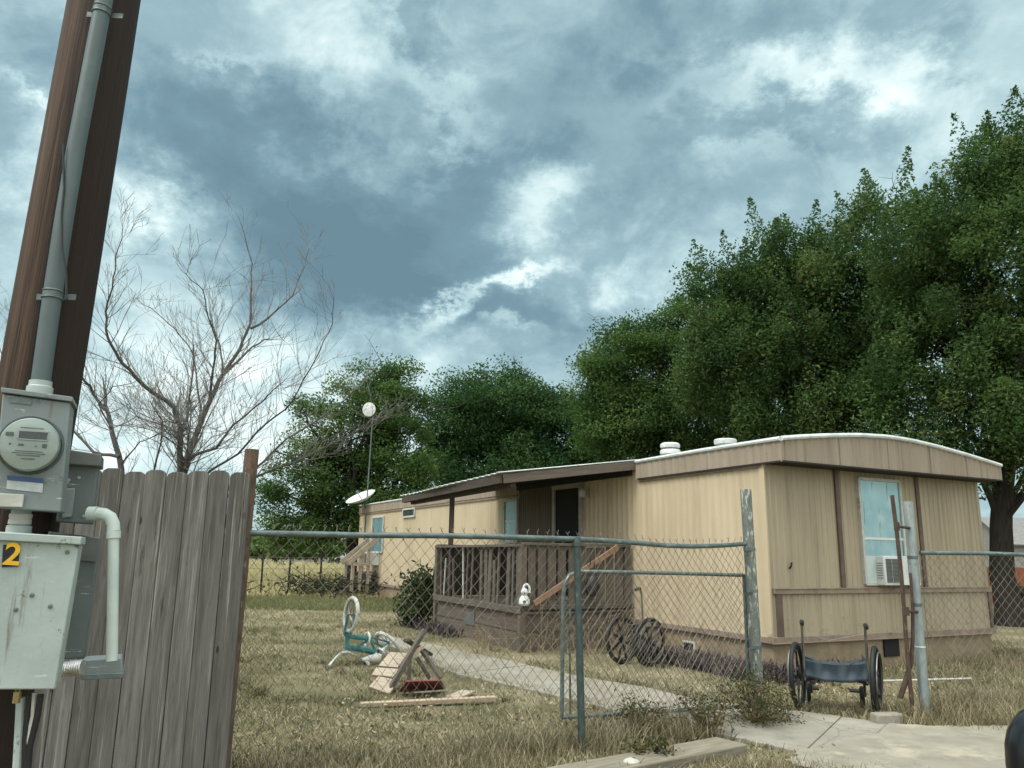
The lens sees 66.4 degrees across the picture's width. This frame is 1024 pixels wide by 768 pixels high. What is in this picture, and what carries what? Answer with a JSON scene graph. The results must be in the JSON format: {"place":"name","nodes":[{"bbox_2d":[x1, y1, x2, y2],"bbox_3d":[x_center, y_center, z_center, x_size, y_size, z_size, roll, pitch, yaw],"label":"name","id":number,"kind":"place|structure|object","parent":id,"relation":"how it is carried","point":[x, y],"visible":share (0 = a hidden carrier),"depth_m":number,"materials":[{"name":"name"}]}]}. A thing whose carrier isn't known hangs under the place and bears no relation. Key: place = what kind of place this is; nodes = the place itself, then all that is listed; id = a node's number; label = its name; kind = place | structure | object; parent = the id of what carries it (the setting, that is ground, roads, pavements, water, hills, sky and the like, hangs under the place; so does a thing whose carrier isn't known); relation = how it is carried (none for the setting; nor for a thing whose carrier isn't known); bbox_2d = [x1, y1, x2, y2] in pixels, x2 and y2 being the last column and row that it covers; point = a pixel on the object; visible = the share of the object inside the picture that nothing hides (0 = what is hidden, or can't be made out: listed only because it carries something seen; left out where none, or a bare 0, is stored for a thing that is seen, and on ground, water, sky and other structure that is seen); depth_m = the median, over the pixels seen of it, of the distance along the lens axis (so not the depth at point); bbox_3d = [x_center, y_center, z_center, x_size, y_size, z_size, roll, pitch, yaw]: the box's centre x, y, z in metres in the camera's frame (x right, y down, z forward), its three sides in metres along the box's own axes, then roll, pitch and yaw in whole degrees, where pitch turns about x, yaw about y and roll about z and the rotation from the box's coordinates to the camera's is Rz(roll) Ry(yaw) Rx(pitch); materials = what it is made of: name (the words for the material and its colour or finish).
{"place":"outdoors","nodes":[
{"label":"outdoors","id":0,"kind":"place"},
{"bbox_2d":[219,559,381,597],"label":"field grass","id":1,"kind":"structure","parent":0,"point":[278,570],"depth_m":31.60,"materials":[{"name":"yellow plant"}]},
{"bbox_2d":[218,594,403,611],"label":"grass","id":2,"kind":"structure","parent":0,"point":[292,600],"depth_m":20.52,"materials":[{"name":"green plant"}]},
{"bbox_2d":[282,524,345,561],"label":"house","id":3,"kind":"structure","parent":0,"point":[311,560],"depth_m":88.18,"materials":[{"name":"grey"}]},
{"bbox_2d":[329,547,346,563],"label":"parked van","id":4,"kind":"object","parent":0,"point":[338,559],"visible":0.22,"depth_m":78.55,"materials":[{"name":"white metal"}]},
{"bbox_2d":[0,0,1023,529],"label":"sky","id":5,"kind":"structure","parent":0,"point":[482,179],"materials":[{"name":"blue"}]},
{"bbox_2d":[112,557,1023,767],"bbox_3d":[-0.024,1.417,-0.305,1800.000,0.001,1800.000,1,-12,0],"label":"ground","id":6,"kind":"structure","parent":0,"point":[444,680],"depth_m":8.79,"materials":[{"name":"beige plant"}]},
{"bbox_2d":[12,697,25,767],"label":"ground pipe","id":7,"kind":"object","parent":6,"relation":"on","point":[18,732],"visible":0.85,"depth_m":2.20,"materials":[{"name":"metal"}]},
{"bbox_2d":[0,0,140,767],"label":"utility pole","id":8,"kind":"object","parent":6,"relation":"on","point":[87,236],"visible":0.54,"depth_m":2.72,"materials":[{"name":"brown wood"}]},
{"bbox_2d":[0,387,76,512],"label":"meter box","id":9,"kind":"object","parent":8,"relation":"attached to","point":[35,436],"visible":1,"depth_m":2.33,"materials":[{"name":"paint"}]},
{"bbox_2d":[5,509,33,533],"bbox_3d":[-1.491,0.417,2.370,0.083,0.095,0.083,1,-12,0],"label":"pipe hub","id":10,"kind":"object","parent":9,"relation":"attached to","point":[19,521],"visible":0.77,"depth_m":2.35,"materials":[{"name":"paint"}]},
{"bbox_2d":[0,532,85,688],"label":"utility cabinet","id":11,"kind":"object","parent":8,"relation":"attached to","point":[38,576],"visible":1,"depth_m":2.21,"materials":[{"name":"metal"}]},
{"bbox_2d":[12,689,21,703],"bbox_3d":[-1.373,0.858,2.173,0.016,0.053,0.012,1,-12,0],"label":"padlock","id":12,"kind":"object","parent":11,"relation":"hanging from","point":[16,699],"visible":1,"depth_m":2.17,"materials":[{"name":"gold metal"}]},
{"bbox_2d":[21,694,31,767],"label":"hanging cable","id":13,"kind":"object","parent":11,"relation":"hanging from","point":[27,713],"visible":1,"depth_m":2.21,"materials":[{"name":"black rubber"}]},
{"bbox_2d":[27,692,36,741],"bbox_3d":[-1.377,1.386,2.121,0.034,1.037,0.012,1,-12,0],"label":"hanging cable","id":14,"kind":"object","parent":11,"relation":"hanging from","point":[33,701],"visible":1,"depth_m":2.21,"materials":[{"name":"white plastic"}]},
{"bbox_2d":[25,694,43,767],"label":"hanging cable","id":15,"kind":"object","parent":11,"relation":"hanging from","point":[34,729],"visible":1,"depth_m":2.20,"materials":[{"name":"black rubber"}]},
{"bbox_2d":[61,659,86,676],"bbox_3d":[-1.343,0.862,2.367,0.095,0.056,0.047,1,-12,0],"label":"flexible connector","id":16,"kind":"object","parent":11,"relation":"attached to","point":[74,668],"visible":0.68,"depth_m":2.35,"materials":[{"name":"metal"}]},
{"bbox_2d":[26,0,122,393],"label":"conduit","id":17,"kind":"object","parent":8,"relation":"attached to","point":[51,295],"visible":0.96,"depth_m":2.63,"materials":[{"name":"paint"}]},
{"bbox_2d":[60,144,67,299],"bbox_3d":[-1.486,-0.546,2.601,0.092,0.552,0.007,1,-12,0],"label":"cable","id":18,"kind":"object","parent":17,"relation":"attached to","point":[62,245],"visible":1,"depth_m":2.60,"materials":[{"name":"black rubber"}]},
{"bbox_2d":[48,531,101,658],"bbox_3d":[-1.444,0.683,2.542,0.151,0.396,0.109,6,-13,-23],"label":"breaker panel","id":19,"kind":"object","parent":8,"relation":"attached to","point":[79,632],"visible":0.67,"depth_m":2.52,"materials":[{"name":"paint"}]},
{"bbox_2d":[81,654,124,679],"bbox_3d":[-1.292,0.895,2.480,0.122,0.061,0.115,6,-13,-23],"label":"junction box","id":20,"kind":"object","parent":19,"relation":"attached to","point":[99,667],"visible":0.77,"depth_m":2.44,"materials":[{"name":"paint"}]},
{"bbox_2d":[56,450,103,524],"bbox_3d":[-1.415,0.340,2.563,0.113,0.233,0.140,6,-13,-23],"label":"switch box","id":21,"kind":"object","parent":8,"relation":"attached to","point":[85,468],"visible":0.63,"depth_m":2.53,"materials":[{"name":"paint"}]},
{"bbox_2d":[85,507,120,661],"bbox_3d":[-1.275,0.619,2.440,0.145,0.466,0.044,1,-12,0],"label":"plastic pipe","id":22,"kind":"object","parent":8,"relation":"attached to","point":[109,518],"visible":1,"depth_m":2.44,"materials":[{"name":"plastic"}]},
{"bbox_2d":[0,282,189,479],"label":"bare tree","id":23,"kind":"object","parent":6,"relation":"on","point":[120,460],"visible":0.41,"depth_m":10.36,"materials":[{"name":"grey plant"}]},
{"bbox_2d":[32,468,250,767],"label":"picket fence","id":24,"kind":"object","parent":6,"relation":"on","point":[176,528],"visible":0.66,"depth_m":4.99,"materials":[{"name":"grey wood"}]},
{"bbox_2d":[223,515,296,557],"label":"treeline","id":25,"kind":"object","parent":6,"relation":"on","point":[254,538],"depth_m":111.61,"materials":[{"name":"green plant"}]},
{"bbox_2d":[77,186,465,485],"bbox_3d":[-3.330,-0.063,9.832,5.731,6.247,3.746,1,-12,0],"label":"bare tree","id":26,"kind":"object","parent":6,"relation":"on","point":[183,463],"visible":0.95,"depth_m":9.35,"materials":[{"name":"grey plant"}]},
{"bbox_2d":[249,536,301,563],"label":"leafy tree","id":27,"kind":"object","parent":6,"relation":"on","point":[255,554],"visible":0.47,"depth_m":71.63,"materials":[{"name":"green plant"}]},
{"bbox_2d":[248,548,347,593],"bbox_3d":[-7.340,5.874,24.489,6.521,1.474,0.090,5,-13,-16],"label":"wire fence","id":28,"kind":"object","parent":6,"relation":"on","point":[290,557],"visible":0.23,"depth_m":24.58,"materials":[{"name":"brown wood"}]},
{"bbox_2d":[247,566,387,597],"bbox_3d":[-5.617,6.170,24.356,6.162,1.037,3.424,1,-12,0],"label":"brush pile","id":29,"kind":"object","parent":6,"relation":"on","point":[316,582],"visible":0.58,"depth_m":24.14,"materials":[{"name":"brown plant"}]},
{"bbox_2d":[288,537,346,562],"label":"leafy tree","id":30,"kind":"object","parent":6,"relation":"on","point":[338,547],"visible":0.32,"depth_m":72.24,"materials":[{"name":"green plant"}]},
{"bbox_2d":[252,331,450,577],"bbox_3d":[-6.190,2.763,29.084,7.770,9.996,4.746,1,-12,0],"label":"leafy tree","id":31,"kind":"object","parent":6,"relation":"on","point":[350,468],"visible":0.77,"depth_m":28.34,"materials":[{"name":"green plant"}]},
{"bbox_2d":[333,538,377,596],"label":"back steps","id":32,"kind":"structure","parent":6,"relation":"on","point":[364,546],"depth_m":24.21,"materials":[{"name":"brown wood"}]},
{"bbox_2d":[327,596,400,666],"bbox_3d":[-1.889,3.251,10.368,0.545,0.875,1.420,-4,-13,22],"label":"bicycle","id":33,"kind":"object","parent":6,"relation":"on","point":[376,658],"visible":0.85,"depth_m":10.23,"materials":[{"name":"teal metal"}]},
{"bbox_2d":[362,402,375,570],"bbox_3d":[-4.973,3.798,26.451,0.488,6.434,0.185,-2,-12,14],"label":"antenna mast","id":34,"kind":"object","parent":6,"relation":"on","point":[369,412],"visible":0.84,"depth_m":26.95,"materials":[{"name":"grey metal"}]},
{"bbox_2d":[346,489,374,508],"bbox_3d":[-5.088,3.838,26.239,0.968,0.661,0.968,1,-12,0],"label":"satellite dish","id":35,"kind":"object","parent":34,"relation":"attached to","point":[358,497],"visible":1,"depth_m":26.45,"materials":[{"name":"white metal"}]},
{"bbox_2d":[369,628,442,694],"bbox_3d":[-1.213,2.970,8.485,0.546,0.634,0.953,-11,-17,44],"label":"broken chair","id":36,"kind":"object","parent":6,"relation":"on","point":[393,665],"visible":0.8,"depth_m":8.41,"materials":[{"name":"beige wood"}]},
{"bbox_2d":[387,559,434,625],"bbox_3d":[-1.706,4.138,15.515,1.521,1.320,1.131,7,-13,-24],"label":"shrub","id":37,"kind":"object","parent":6,"relation":"on","point":[427,582],"visible":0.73,"depth_m":15.34,"materials":[{"name":"green plant"}]},
{"bbox_2d":[398,679,444,692],"bbox_3d":[-0.871,3.092,8.027,0.528,0.158,0.390,6,-13,-24],"label":"red board","id":38,"kind":"object","parent":6,"relation":"on","point":[422,686],"visible":0.83,"depth_m":7.99,"materials":[{"name":"paint"}]},
{"bbox_2d":[360,696,495,707],"bbox_3d":[-0.796,3.045,7.503,1.301,0.065,0.090,4,-12,-13],"label":"plank","id":39,"kind":"object","parent":6,"relation":"on","point":[439,700],"visible":0.89,"depth_m":7.47,"materials":[{"name":"brown wood"}]},
{"bbox_2d":[446,690,475,697],"bbox_3d":[-0.518,3.154,7.951,0.160,0.020,0.404,-3,-13,20],"label":"scrap board","id":40,"kind":"object","parent":6,"relation":"on","point":[463,694],"visible":0.74,"depth_m":7.94,"materials":[{"name":"beige wood"}]},
{"bbox_2d":[448,622,516,659],"bbox_3d":[-0.482,3.826,12.033,1.124,0.469,3.618,1,-12,0],"label":"dry brush","id":41,"kind":"object","parent":6,"relation":"on","point":[478,636],"visible":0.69,"depth_m":11.67,"materials":[{"name":"brown plant"}]},
{"bbox_2d":[227,449,764,767],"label":"chain link fence","id":42,"kind":"object","parent":6,"relation":"on","point":[250,463],"visible":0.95,"depth_m":5.92,"materials":[{"name":"metal"}]},
{"bbox_2d":[560,570,751,719],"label":"gate","id":43,"kind":"structure","parent":42,"relation":"attached to","point":[563,633],"depth_m":6.99,"materials":[{"name":"metal"}]},
{"bbox_2d":[398,352,628,489],"bbox_3d":[0.233,3.822,34.826,11.098,10.474,7.212,1,-12,0],"label":"leafy tree","id":44,"kind":"object","parent":6,"relation":"on","point":[520,430],"visible":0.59,"depth_m":33.81,"materials":[{"name":"green plant"}]},
{"bbox_2d":[400,459,637,652],"bbox_3d":[-0.167,3.056,14.422,2.332,3.002,5.352,7,-14,-26],"label":"porch","id":45,"kind":"object","parent":6,"relation":"on","point":[525,479],"visible":0.78,"depth_m":12.61,"materials":[{"name":"brown wood"}]},
{"bbox_2d":[519,583,530,605],"bbox_3d":[0.185,3.154,11.728,0.167,0.326,0.169,-7,-15,34],"label":"figurine","id":46,"kind":"object","parent":45,"relation":"on","point":[522,599],"visible":0.87,"depth_m":11.68,"materials":[{"name":"white ceramic"}]},
{"bbox_2d":[533,545,618,605],"bbox_3d":[1.016,2.960,12.164,1.559,0.931,0.040,7,-14,-26],"label":"handrail board","id":47,"kind":"object","parent":45,"relation":"attached to","point":[547,594],"visible":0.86,"depth_m":12.09,"materials":[{"name":"orange wood"}]},
{"bbox_2d":[585,549,599,596],"bbox_3d":[1.258,2.922,12.228,0.228,0.768,0.229,7,-14,-26],"label":"bag","id":48,"kind":"object","parent":45,"relation":"hanging from","point":[590,587],"visible":0.85,"depth_m":12.10,"materials":[{"name":"grey plastic"}]},
{"bbox_2d":[467,600,645,656],"bbox_3d":[0.607,3.522,11.612,2.728,0.922,1.391,1,-12,0],"label":"dry brush","id":49,"kind":"object","parent":6,"relation":"on","point":[543,646],"visible":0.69,"depth_m":11.50,"materials":[{"name":"plant"}]},
{"bbox_2d":[543,602,675,656],"bbox_3d":[1.476,3.635,11.751,1.948,0.788,1.498,6,-13,-21],"label":"dry brush","id":50,"kind":"object","parent":6,"relation":"on","point":[605,637],"visible":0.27,"depth_m":11.68,"materials":[{"name":"brown plant"}]},
{"bbox_2d":[230,671,1023,767],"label":"dry grass","id":51,"kind":"structure","parent":6,"relation":"on","point":[949,708],"depth_m":5.85,"materials":[{"name":"beige plant"}]},
{"bbox_2d":[233,670,1023,766],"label":"fallen leaves","id":52,"kind":"object","parent":6,"relation":"on","point":[436,719],"visible":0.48,"depth_m":6.93,"materials":[{"name":"brown plant"}]},
{"bbox_2d":[623,757,638,763],"bbox_3d":[0.807,2.581,5.281,0.123,0.121,0.098,1,-12,0],"label":"stone","id":53,"kind":"object","parent":6,"relation":"on","point":[631,760],"visible":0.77,"depth_m":5.27,"materials":[{"name":"white stone"}]},
{"bbox_2d":[395,615,869,684],"bbox_3d":[0.723,3.985,12.197,9.079,0.269,2.235,-9,-16,39],"label":"ground cover","id":54,"kind":"object","parent":6,"relation":"on","point":[780,671],"visible":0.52,"depth_m":10.18,"materials":[{"name":"brown plant"}]},
{"bbox_2d":[606,587,665,666],"bbox_3d":[1.787,3.278,10.646,1.045,1.025,0.517,12,-16,-41],"label":"wheelchair","id":55,"kind":"object","parent":6,"relation":"on","point":[621,639],"visible":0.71,"depth_m":10.48,"materials":[{"name":"black metal"}]},
{"bbox_2d":[378,636,897,754],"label":"concrete walk","id":56,"kind":"structure","parent":6,"relation":"on","point":[816,731],"depth_m":7.64,"materials":[{"name":"grey concrete"}]},
{"bbox_2d":[673,687,747,733],"bbox_3d":[1.633,2.728,6.506,0.732,0.384,0.640,11,-16,-40],"label":"weed clump","id":57,"kind":"object","parent":56,"relation":"on","point":[720,720],"visible":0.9,"depth_m":6.45,"materials":[{"name":"green plant"}]},
{"bbox_2d":[704,663,824,728],"bbox_3d":[2.193,2.740,6.902,1.025,0.546,0.923,-5,-13,26],"label":"weed clump","id":58,"kind":"object","parent":56,"relation":"on","point":[756,714],"visible":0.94,"depth_m":6.86,"materials":[{"name":"green plant"}]},
{"bbox_2d":[610,689,677,737],"bbox_3d":[1.072,2.672,6.367,0.548,0.414,0.629,1,-12,0],"label":"weed clump","id":59,"kind":"object","parent":6,"relation":"on","point":[632,711],"visible":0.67,"depth_m":6.35,"materials":[{"name":"green plant"}]},
{"bbox_2d":[548,737,747,767],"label":"timber plank","id":60,"kind":"object","parent":6,"relation":"on","point":[718,747],"visible":0.86,"depth_m":5.49,"materials":[{"name":"beige wood"}]},
{"bbox_2d":[619,734,683,755],"bbox_3d":[0.982,2.601,5.564,0.466,0.215,0.385,11,-16,-40],"label":"weed clump","id":61,"kind":"object","parent":6,"relation":"on","point":[640,748],"visible":0.77,"depth_m":5.56,"materials":[{"name":"green plant"}]},
{"bbox_2d":[551,291,781,462],"bbox_3d":[5.149,1.921,26.160,7.780,10.723,5.462,1,-12,0],"label":"leafy tree","id":62,"kind":"object","parent":6,"relation":"on","point":[640,421],"visible":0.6,"depth_m":25.69,"materials":[{"name":"green plant"}]},
{"bbox_2d":[394,646,952,726],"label":"grass","id":63,"kind":"structure","parent":6,"relation":"on","point":[671,689],"depth_m":8.44,"materials":[{"name":"plant"}]},
{"bbox_2d":[357,433,1002,670],"bbox_3d":[1.048,3.952,19.290,4.719,3.356,19.494,7,-14,-26],"label":"mobile home","id":64,"kind":"object","parent":6,"relation":"on","point":[824,533],"visible":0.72,"depth_m":11.28,"materials":[{"name":"beige metal"}]},
{"bbox_2d":[364,552,378,564],"bbox_3d":[-4.445,5.528,24.768,0.315,0.400,0.627,7,-14,-26],"label":"window air conditioner","id":65,"kind":"object","parent":64,"relation":"attached to","point":[375,561],"depth_m":24.51,"materials":[{"name":"white metal"}]},
{"bbox_2d":[371,516,384,552],"bbox_3d":[-4.291,4.796,24.919,0.050,1.150,1.200,7,-14,-26],"label":"window","id":66,"kind":"structure","parent":64,"relation":"in","point":[378,521],"depth_m":24.85,"materials":[{"name":"blue glass"}]},
{"bbox_2d":[402,507,415,517],"bbox_3d":[-2.969,3.705,22.504,0.050,0.270,1.050,7,-14,-26],"label":"window","id":67,"kind":"structure","parent":64,"relation":"in","point":[407,512],"depth_m":22.49,"materials":[{"name":"white glass"}]},
{"bbox_2d":[503,498,518,542],"bbox_3d":[-0.026,2.928,16.714,0.050,0.930,0.650,7,-14,-26],"label":"window","id":68,"kind":"structure","parent":64,"relation":"in","point":[510,506],"depth_m":16.72,"materials":[{"name":"blue glass"}]},
{"bbox_2d":[552,482,583,596],"bbox_3d":[1.013,2.912,14.563,0.092,2.082,1.080,7,-14,-26],"label":"door","id":69,"kind":"structure","parent":64,"relation":"in","point":[567,506],"depth_m":14.68,"materials":[{"name":"black metal"}]},
{"bbox_2d":[855,477,906,585],"bbox_3d":[5.272,2.094,11.129,0.900,1.495,0.050,7,-14,-26],"label":"window","id":70,"kind":"structure","parent":64,"relation":"in","point":[872,500],"depth_m":11.14,"materials":[{"name":"blue glass"}]},
{"bbox_2d":[875,556,920,585],"bbox_3d":[5.438,2.632,11.034,0.752,0.400,0.185,7,-14,-26],"label":"window air conditioner","id":71,"kind":"object","parent":64,"relation":"attached to","point":[887,568],"depth_m":10.88,"materials":[{"name":"white plastic"}]},
{"bbox_2d":[663,145,972,442],"bbox_3d":[8.842,-0.118,22.394,8.939,13.270,5.621,1,-12,0],"label":"leafy tree","id":72,"kind":"object","parent":6,"relation":"on","point":[792,371],"visible":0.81,"depth_m":21.86,"materials":[{"name":"green plant"}]},
{"bbox_2d":[787,619,883,711],"bbox_3d":[3.195,2.768,7.761,0.886,0.855,0.989,-3,-13,19],"label":"wheelchair","id":73,"kind":"object","parent":6,"relation":"on","point":[863,670],"visible":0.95,"depth_m":7.54,"materials":[{"name":"black metal"}]},
{"bbox_2d":[870,712,903,723],"bbox_3d":[3.336,2.986,6.966,0.265,0.110,0.120,3,-12,-11],"label":"concrete block","id":74,"kind":"object","parent":6,"relation":"on","point":[883,717],"depth_m":6.92,"materials":[{"name":"grey concrete"}]},
{"bbox_2d":[785,723,1008,767],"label":"concrete slab","id":75,"kind":"object","parent":6,"relation":"on","point":[910,745],"visible":0.87,"depth_m":5.92,"materials":[{"name":"grey concrete"}]},
{"bbox_2d":[890,495,918,715],"bbox_3d":[3.785,2.111,7.535,0.283,2.063,0.090,2,-12,-4],"label":"rusty gate rod","id":76,"kind":"object","parent":6,"relation":"on","point":[909,658],"visible":0.96,"depth_m":7.49,"materials":[{"name":"brown metal"}]},
{"bbox_2d":[883,678,971,681],"bbox_3d":[4.750,3.385,8.955,1.222,0.024,0.024,4,-13,-14],"label":"white pole","id":77,"kind":"object","parent":6,"relation":"on","point":[901,680],"visible":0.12,"depth_m":8.97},
{"bbox_2d":[836,84,1023,626],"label":"leafy tree","id":78,"kind":"object","parent":6,"relation":"on","point":[985,350],"visible":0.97,"depth_m":18.53,"materials":[{"name":"green plant"}]},
{"bbox_2d":[882,642,1023,688],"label":"dry grass","id":79,"kind":"structure","parent":6,"relation":"on","point":[992,664],"depth_m":10.53,"materials":[{"name":"beige plant"}]},
{"bbox_2d":[903,501,1023,713],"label":"chain link fence","id":80,"kind":"object","parent":6,"relation":"on","point":[919,646],"visible":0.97,"depth_m":7.65,"materials":[{"name":"metal"}]},
{"bbox_2d":[987,567,1023,603],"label":"board fence","id":81,"kind":"object","parent":6,"relation":"on","point":[1019,574],"visible":0.11,"depth_m":27.03,"materials":[{"name":"orange wood"}]},
{"bbox_2d":[981,517,1023,567],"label":"house","id":82,"kind":"structure","parent":0,"point":[1018,530],"depth_m":60.00,"materials":[{"name":"grey"}]},
{"bbox_2d":[991,580,1023,600],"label":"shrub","id":83,"kind":"object","parent":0,"point":[1022,594],"visible":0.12,"depth_m":22.87,"materials":[{"name":"green plant"}]},
{"bbox_2d":[1004,709,1023,767],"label":"wing mirror","id":84,"kind":"object","parent":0,"point":[1014,746],"visible":1,"depth_m":1.07,"materials":[{"name":"black paint"}]}
]}

